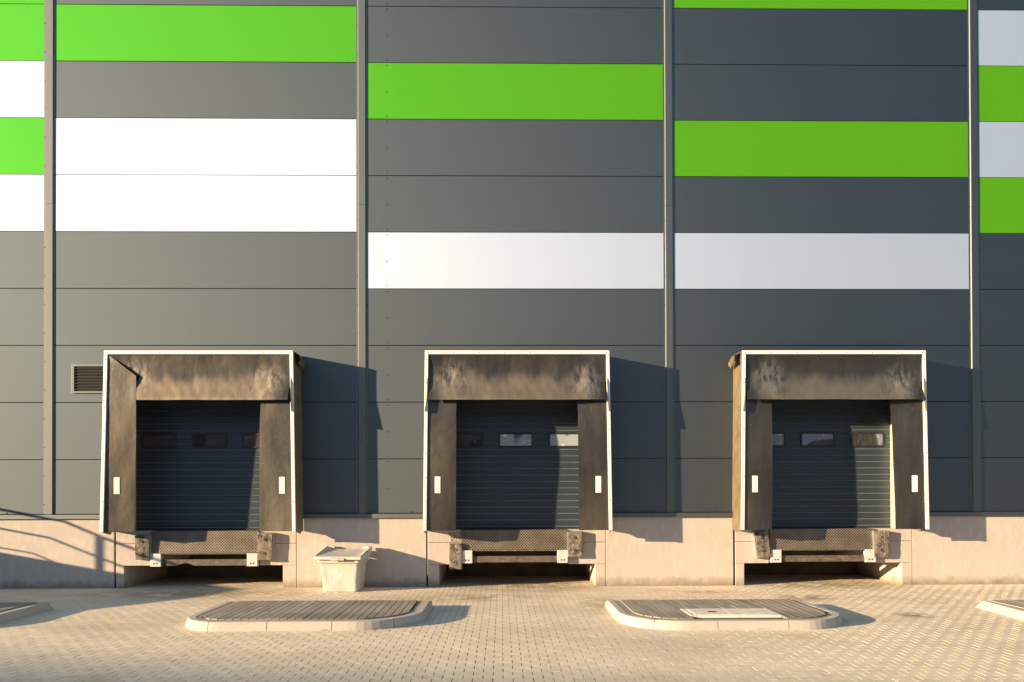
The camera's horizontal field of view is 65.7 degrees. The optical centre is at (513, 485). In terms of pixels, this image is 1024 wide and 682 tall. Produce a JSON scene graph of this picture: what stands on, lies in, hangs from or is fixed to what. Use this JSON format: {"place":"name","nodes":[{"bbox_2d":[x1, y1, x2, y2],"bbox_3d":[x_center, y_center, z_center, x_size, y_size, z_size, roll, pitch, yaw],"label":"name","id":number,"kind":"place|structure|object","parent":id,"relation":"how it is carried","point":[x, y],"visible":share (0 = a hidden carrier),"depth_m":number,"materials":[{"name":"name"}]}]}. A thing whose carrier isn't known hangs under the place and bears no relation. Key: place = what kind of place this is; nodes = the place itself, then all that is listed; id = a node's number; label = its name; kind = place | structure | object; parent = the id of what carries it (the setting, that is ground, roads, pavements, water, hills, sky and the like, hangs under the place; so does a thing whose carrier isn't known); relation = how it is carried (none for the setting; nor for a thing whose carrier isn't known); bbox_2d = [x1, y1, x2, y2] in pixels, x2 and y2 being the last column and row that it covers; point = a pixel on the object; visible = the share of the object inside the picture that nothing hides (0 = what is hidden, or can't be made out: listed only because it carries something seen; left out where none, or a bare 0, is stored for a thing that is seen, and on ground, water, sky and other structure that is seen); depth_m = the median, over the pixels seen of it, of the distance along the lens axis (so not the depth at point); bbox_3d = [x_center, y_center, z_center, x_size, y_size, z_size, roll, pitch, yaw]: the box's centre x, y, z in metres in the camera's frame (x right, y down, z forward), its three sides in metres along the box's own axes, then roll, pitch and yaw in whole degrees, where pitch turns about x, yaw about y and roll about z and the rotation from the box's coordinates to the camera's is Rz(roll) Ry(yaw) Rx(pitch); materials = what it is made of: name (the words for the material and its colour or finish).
{"place":"outdoors","nodes":[
{"label":"outdoors","id":0,"kind":"place"},
{"bbox_2d":[0,574,1023,681],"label":"paving","id":1,"kind":"structure","parent":0,"point":[886,631],"depth_m":9.89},
{"bbox_2d":[0,602,52,623],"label":"traffic island","id":2,"kind":"structure","parent":1,"relation":"on","point":[10,611],"depth_m":11.92,"materials":[{"name":"concrete"}]},
{"bbox_2d":[185,600,432,631],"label":"traffic island","id":3,"kind":"structure","parent":1,"relation":"on","point":[326,615],"depth_m":11.04,"materials":[{"name":"paving stone"},{"name":"concrete"}]},
{"bbox_2d":[314,546,371,591],"bbox_3d":[-3.184,1.564,14.843,0.874,0.804,0.863,0,0,4],"label":"storage bin","id":4,"kind":"object","parent":1,"relation":"on","point":[343,570],"visible":1,"depth_m":14.58,"materials":[{"name":"plastic"}]},
{"bbox_2d":[605,599,842,630],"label":"traffic island","id":5,"kind":"structure","parent":1,"relation":"on","point":[737,614],"depth_m":11.02,"materials":[{"name":"concrete"}]},
{"bbox_2d":[976,600,1023,620],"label":"traffic island","id":6,"kind":"structure","parent":1,"relation":"on","point":[1013,608],"depth_m":11.89,"materials":[{"name":"concrete"}]},
{"label":"ground","id":7,"kind":"structure","parent":0,"visible":0},
{"bbox_2d":[0,0,1023,588],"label":"warehouse","id":8,"kind":"structure","parent":7,"relation":"on","point":[362,206],"depth_m":15.44,"materials":[{"name":"silver metal"}]},
{"bbox_2d":[135,535,151,559],"bbox_3d":[-7.089,1.192,15.200,0.285,0.460,0.135,-2,0,-1],"label":"dock bumper","id":9,"kind":"object","parent":8,"relation":"attached to","point":[143,551],"visible":1,"depth_m":15.14,"materials":[{"name":"rubber"}]},
{"bbox_2d":[136,383,260,529],"bbox_3d":[-5.959,-0.643,15.562,2.848,3.050,0.066,0,0,-1],"label":"sectional door","id":10,"kind":"structure","parent":8,"relation":"in","point":[198,461],"depth_m":15.54,"materials":[{"name":"metal"}]},
{"bbox_2d":[100,350,304,534],"bbox_3d":[-5.816,-0.782,14.957,3.683,3.438,0.689,0,0,-1],"label":"dock shelter","id":11,"kind":"object","parent":8,"relation":"attached to","point":[265,377],"visible":1,"depth_m":14.73,"materials":[{"name":"brown fabric"}]},
{"bbox_2d":[150,530,259,566],"bbox_3d":[-5.949,1.227,16.232,2.060,0.676,2.089,0,0,-1],"label":"dock leveller","id":12,"kind":"object","parent":8,"relation":"attached to","point":[204,542],"visible":0.99,"depth_m":15.24,"materials":[{"name":"grey metal"}]},
{"bbox_2d":[257,532,274,559],"bbox_3d":[-4.758,1.174,15.236,0.301,0.525,0.135,1,0,-1],"label":"dock bumper","id":13,"kind":"object","parent":8,"relation":"attached to","point":[266,546],"visible":1,"depth_m":15.18,"materials":[{"name":"rubber"}]},
{"bbox_2d":[449,543,461,568],"bbox_3d":[-1.119,1.371,15.289,0.241,0.492,0.135,0,0,-1],"label":"dock bumper","id":14,"kind":"object","parent":8,"relation":"attached to","point":[455,555],"visible":1,"depth_m":15.23,"materials":[{"name":"rubber"}]},
{"bbox_2d":[461,529,567,562],"bbox_3d":[0.005,1.191,16.321,2.060,0.636,2.089,0,0,-1],"label":"dock leveller","id":15,"kind":"object","parent":8,"relation":"attached to","point":[510,540],"visible":0.99,"depth_m":15.32,"materials":[{"name":"grey metal"}]},
{"bbox_2d":[456,399,578,528],"bbox_3d":[0.040,-0.659,15.652,2.848,3.050,0.066,0,0,-1],"label":"sectional door","id":16,"kind":"structure","parent":8,"relation":"in","point":[517,461],"depth_m":15.63,"materials":[{"name":"metal"}]},
{"bbox_2d":[423,350,612,533],"bbox_3d":[0.069,-0.798,15.046,3.533,3.438,0.688,0,0,-1],"label":"dock shelter","id":17,"kind":"object","parent":8,"relation":"attached to","point":[452,377],"visible":1,"depth_m":14.81,"materials":[{"name":"brown fabric"}]},
{"bbox_2d":[568,531,581,556],"bbox_3d":[1.177,1.135,15.325,0.272,0.490,0.135,0,0,-1],"label":"dock bumper","id":18,"kind":"object","parent":8,"relation":"attached to","point":[574,543],"visible":1,"depth_m":15.27,"materials":[{"name":"rubber"}]},
{"bbox_2d":[752,530,770,557],"bbox_3d":[4.804,1.144,15.380,0.276,0.515,0.135,-6,0,-1],"label":"dock bumper","id":19,"kind":"object","parent":8,"relation":"attached to","point":[761,544],"visible":1,"depth_m":15.33,"materials":[{"name":"rubber"}]},
{"bbox_2d":[769,528,875,562],"bbox_3d":[5.984,1.180,16.411,2.060,0.646,2.089,0,0,-1],"label":"dock leveller","id":20,"kind":"object","parent":8,"relation":"attached to","point":[781,539],"visible":0.98,"depth_m":15.41,"materials":[{"name":"grey metal"}]},
{"bbox_2d":[728,350,928,531],"bbox_3d":[5.960,-0.813,15.135,3.668,3.438,0.687,0,0,-1],"label":"dock shelter","id":21,"kind":"object","parent":8,"relation":"attached to","point":[764,378],"visible":1,"depth_m":14.91,"materials":[{"name":"brown fabric"}]},
{"bbox_2d":[772,399,890,527],"bbox_3d":[6.040,-0.675,15.743,2.848,3.050,0.066,0,0,-1],"label":"sectional door","id":22,"kind":"structure","parent":8,"relation":"in","point":[831,457],"depth_m":15.73,"materials":[{"name":"metal"}]},
{"bbox_2d":[872,530,888,556],"bbox_3d":[7.124,1.140,15.415,0.298,0.510,0.135,0,0,-1],"label":"dock bumper","id":23,"kind":"object","parent":8,"relation":"attached to","point":[880,539],"visible":1,"depth_m":15.36,"materials":[{"name":"rubber"}]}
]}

